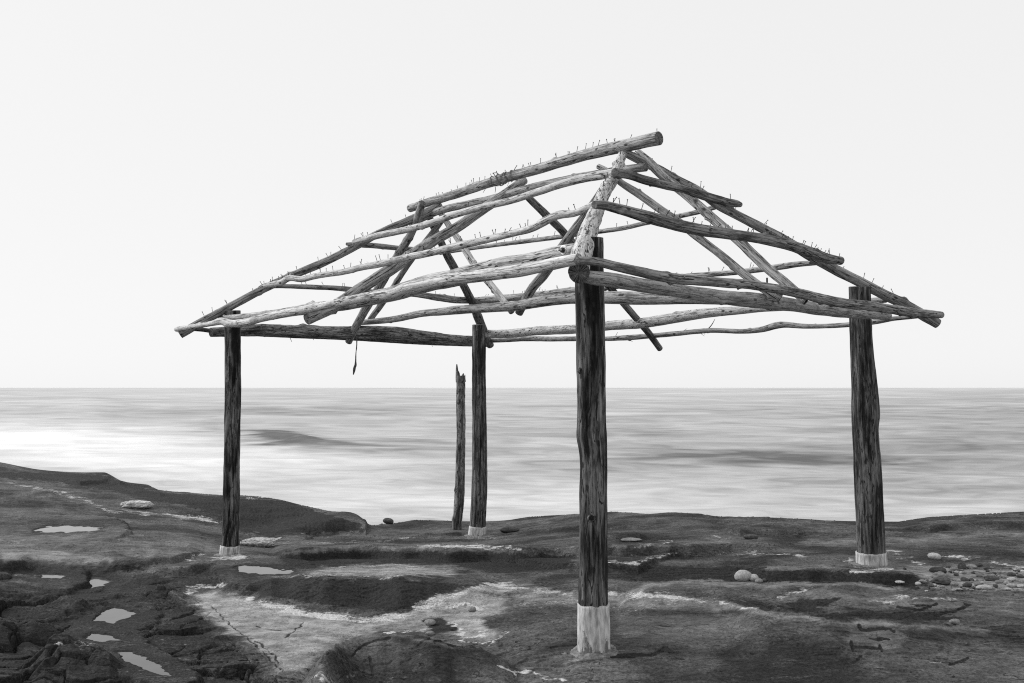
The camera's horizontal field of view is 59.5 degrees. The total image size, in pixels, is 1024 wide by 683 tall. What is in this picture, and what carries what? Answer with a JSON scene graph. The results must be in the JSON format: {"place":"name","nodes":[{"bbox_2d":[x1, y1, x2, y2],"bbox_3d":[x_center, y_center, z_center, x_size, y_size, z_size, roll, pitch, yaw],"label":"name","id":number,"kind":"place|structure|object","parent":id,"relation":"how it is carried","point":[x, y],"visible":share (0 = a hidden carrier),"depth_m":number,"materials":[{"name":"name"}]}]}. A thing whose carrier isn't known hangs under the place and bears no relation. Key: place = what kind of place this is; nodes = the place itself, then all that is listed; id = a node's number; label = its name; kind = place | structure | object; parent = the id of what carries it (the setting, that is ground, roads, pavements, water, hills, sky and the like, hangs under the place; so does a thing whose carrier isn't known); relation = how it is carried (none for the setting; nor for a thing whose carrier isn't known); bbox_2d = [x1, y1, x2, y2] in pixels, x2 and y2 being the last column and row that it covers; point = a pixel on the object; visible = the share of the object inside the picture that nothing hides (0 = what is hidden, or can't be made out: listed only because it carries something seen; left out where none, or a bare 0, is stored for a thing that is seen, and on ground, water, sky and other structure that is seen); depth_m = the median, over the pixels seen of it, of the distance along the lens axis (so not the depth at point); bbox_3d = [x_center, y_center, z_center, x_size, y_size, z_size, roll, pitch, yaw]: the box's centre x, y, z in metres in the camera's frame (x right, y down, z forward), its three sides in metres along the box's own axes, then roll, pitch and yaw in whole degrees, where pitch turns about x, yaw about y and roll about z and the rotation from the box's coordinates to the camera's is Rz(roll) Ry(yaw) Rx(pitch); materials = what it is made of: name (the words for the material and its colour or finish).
{"place":"outdoors","nodes":[
{"label":"outdoors","id":0,"kind":"place"},
{"bbox_2d":[0,462,1023,682],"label":"ground","id":1,"kind":"structure","parent":0,"point":[353,598],"depth_m":7.07,"materials":[{"name":"stone"}]},
{"bbox_2d":[42,574,63,577],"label":"puddle","id":2,"kind":"object","parent":1,"relation":"on","point":[53,576],"visible":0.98,"depth_m":8.04,"materials":[{"name":"liquid"}]},
{"bbox_2d":[34,525,100,532],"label":"puddle","id":3,"kind":"object","parent":1,"relation":"on","point":[66,529],"visible":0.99,"depth_m":10.19,"materials":[{"name":"liquid"}]},
{"bbox_2d":[87,577,112,588],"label":"puddle","id":4,"kind":"object","parent":1,"relation":"on","point":[97,581],"visible":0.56,"depth_m":8.05,"materials":[{"name":"liquid"}]},
{"bbox_2d":[86,634,119,641],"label":"puddle","id":5,"kind":"object","parent":1,"relation":"on","point":[99,637],"visible":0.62,"depth_m":6.23,"materials":[{"name":"liquid"}]},
{"bbox_2d":[94,608,135,623],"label":"puddle","id":6,"kind":"object","parent":1,"relation":"on","point":[113,615],"visible":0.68,"depth_m":6.92,"materials":[{"name":"liquid"}]},
{"bbox_2d":[120,500,154,508],"bbox_3d":[-5.291,2.300,12.633,0.469,0.122,0.324,0,-3,0],"label":"rock","id":7,"kind":"object","parent":1,"relation":"on","point":[138,504],"visible":1,"depth_m":12.53,"materials":[{"name":"stone"}]},
{"bbox_2d":[117,652,171,675],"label":"puddle","id":8,"kind":"object","parent":1,"relation":"on","point":[142,662],"visible":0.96,"depth_m":5.46,"materials":[{"name":"liquid"}]},
{"bbox_2d":[240,537,275,546],"bbox_3d":[-2.959,2.331,10.399,0.417,0.112,0.274,0,-3,0],"label":"rock","id":9,"kind":"object","parent":1,"relation":"on","point":[261,542],"visible":0.99,"depth_m":10.32,"materials":[{"name":"stone"}]},
{"bbox_2d":[234,565,293,573],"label":"puddle","id":10,"kind":"object","parent":1,"relation":"on","point":[257,569],"visible":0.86,"depth_m":8.27,"materials":[{"name":"liquid"}]},
{"bbox_2d":[383,518,393,523],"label":"rock","id":11,"kind":"object","parent":1,"relation":"on","point":[388,521],"visible":1,"depth_m":13.58,"materials":[{"name":"stone"}]},
{"bbox_2d":[424,619,435,625],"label":"cobble","id":12,"kind":"object","parent":1,"relation":"on","point":[429,622],"visible":1,"depth_m":6.54,"materials":[{"name":"grey stone"}]},
{"bbox_2d":[426,631,434,634],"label":"cobble","id":13,"kind":"object","parent":1,"relation":"on","point":[430,633],"visible":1,"depth_m":6.27,"materials":[{"name":"grey stone"}]},
{"bbox_2d":[452,364,465,529],"bbox_3d":[-0.763,1.509,12.835,0.199,2.367,0.172,0,-3,0],"label":"broken pole","id":14,"kind":"object","parent":1,"relation":"on","point":[459,495],"visible":1,"depth_m":12.78,"materials":[{"name":"grey wood"}]},
{"bbox_2d":[468,606,475,611],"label":"cobble","id":15,"kind":"object","parent":1,"relation":"on","point":[471,609],"visible":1,"depth_m":6.83,"materials":[{"name":"grey stone"}]},
{"bbox_2d":[500,526,519,532],"bbox_3d":[-0.030,2.543,12.085,0.267,0.096,0.182,0,-3,0],"label":"rock","id":16,"kind":"object","parent":1,"relation":"on","point":[507,529],"visible":0.92,"depth_m":12.03,"materials":[{"name":"stone"}]},
{"bbox_2d":[174,131,943,658],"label":"pavilion","id":17,"kind":"structure","parent":1,"relation":"on","point":[592,293],"depth_m":7.92,"materials":[{"name":"grey wood"}]},
{"bbox_2d":[353,336,357,374],"bbox_3d":[-1.869,0.164,10.670,0.048,0.467,0.034,1,-3,-23],"label":"bark strip","id":18,"kind":"object","parent":17,"relation":"hanging from","point":[354,367],"visible":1,"depth_m":10.66,"materials":[{"name":"grey wood"}]},
{"bbox_2d":[621,537,641,541],"bbox_3d":[1.280,2.122,9.580,0.235,0.039,0.154,0,-3,0],"label":"rock","id":19,"kind":"object","parent":1,"relation":"on","point":[630,539],"visible":1,"depth_m":9.53,"materials":[{"name":"grey stone"}]},
{"bbox_2d":[734,570,750,580],"bbox_3d":[2.015,2.049,7.809,0.152,0.109,0.123,0,-3,0],"label":"cobble","id":20,"kind":"object","parent":1,"relation":"on","point":[742,575],"visible":0.95,"depth_m":7.76,"materials":[{"name":"stone"}]},
{"bbox_2d":[743,534,757,538],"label":"rock","id":21,"kind":"object","parent":1,"relation":"on","point":[750,536],"visible":0.99,"depth_m":9.57,"materials":[{"name":"stone"}]},
{"bbox_2d":[749,574,758,580],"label":"cobble","id":22,"kind":"object","parent":1,"relation":"on","point":[753,577],"visible":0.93,"depth_m":7.75,"materials":[{"name":"stone"}]},
{"bbox_2d":[755,578,762,582],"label":"cobble","id":23,"kind":"object","parent":1,"relation":"on","point":[758,580],"visible":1,"depth_m":7.68,"materials":[{"name":"grey stone"}]},
{"bbox_2d":[928,553,940,559],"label":"cobble","id":24,"kind":"object","parent":1,"relation":"on","point":[935,556],"visible":1,"depth_m":8.43,"materials":[{"name":"stone"}]},
{"bbox_2d":[929,567,946,572],"bbox_3d":[3.700,1.992,7.780,0.145,0.067,0.098,0,-3,0],"label":"pebble","id":25,"kind":"object","parent":1,"relation":"on","point":[935,569],"visible":0.68,"depth_m":7.75,"materials":[{"name":"stone"}]},
{"bbox_2d":[933,571,946,576],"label":"pebble","id":26,"kind":"object","parent":1,"relation":"on","point":[941,573],"visible":0.8,"depth_m":7.62,"materials":[{"name":"grey stone"}]},
{"bbox_2d":[931,577,950,584],"bbox_3d":[3.565,1.989,7.431,0.144,0.070,0.128,-2,-4,35],"label":"pebble","id":27,"kind":"object","parent":1,"relation":"on","point":[942,580],"visible":0.91,"depth_m":7.39,"materials":[{"name":"stone"}]},
{"bbox_2d":[949,619,959,624],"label":"cobble","id":28,"kind":"object","parent":1,"relation":"on","point":[955,621],"visible":1,"depth_m":5.76,"materials":[{"name":"grey stone"}]},
{"bbox_2d":[957,562,965,568],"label":"pebble","id":29,"kind":"object","parent":1,"relation":"on","point":[961,565],"visible":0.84,"depth_m":8.03,"materials":[{"name":"stone"}]},
{"bbox_2d":[960,577,968,580],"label":"pebble","id":30,"kind":"object","parent":1,"relation":"on","point":[964,579],"visible":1,"depth_m":7.58,"materials":[{"name":"stone"}]},
{"bbox_2d":[962,582,971,586],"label":"pebble","id":31,"kind":"object","parent":1,"relation":"on","point":[966,584],"visible":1,"depth_m":7.26,"materials":[{"name":"stone"}]},
{"bbox_2d":[966,564,976,568],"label":"pebble","id":32,"kind":"object","parent":1,"relation":"on","point":[970,566],"visible":0.97,"depth_m":8.05,"materials":[{"name":"grey stone"}]},
{"bbox_2d":[976,584,991,589],"bbox_3d":[3.804,1.982,7.210,0.128,0.047,0.083,0,-3,0],"label":"pebble","id":33,"kind":"object","parent":1,"relation":"on","point":[984,587],"visible":0.95,"depth_m":7.18,"materials":[{"name":"stone"}]},
{"bbox_2d":[984,575,999,580],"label":"pebble","id":34,"kind":"object","parent":1,"relation":"on","point":[990,578],"visible":0.82,"depth_m":7.57,"materials":[{"name":"stone"}]},
{"bbox_2d":[1006,583,1015,587],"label":"pebble","id":35,"kind":"object","parent":1,"relation":"on","point":[1012,585],"visible":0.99,"depth_m":7.26,"materials":[{"name":"stone"}]},
{"bbox_2d":[1007,572,1015,575],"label":"pebble","id":36,"kind":"object","parent":1,"relation":"on","point":[1011,574],"visible":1,"depth_m":7.71,"materials":[{"name":"stone"}]},
{"bbox_2d":[0,387,1023,524],"bbox_3d":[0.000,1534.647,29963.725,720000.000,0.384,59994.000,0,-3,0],"label":"sea","id":37,"kind":"structure","parent":0,"point":[373,455],"depth_m":46.01,"materials":[{"name":"sea water"}]},
{"bbox_2d":[0,0,1023,386],"label":"sky","id":38,"kind":"structure","parent":0,"point":[162,162],"materials":[{"name":"white"}]}
]}

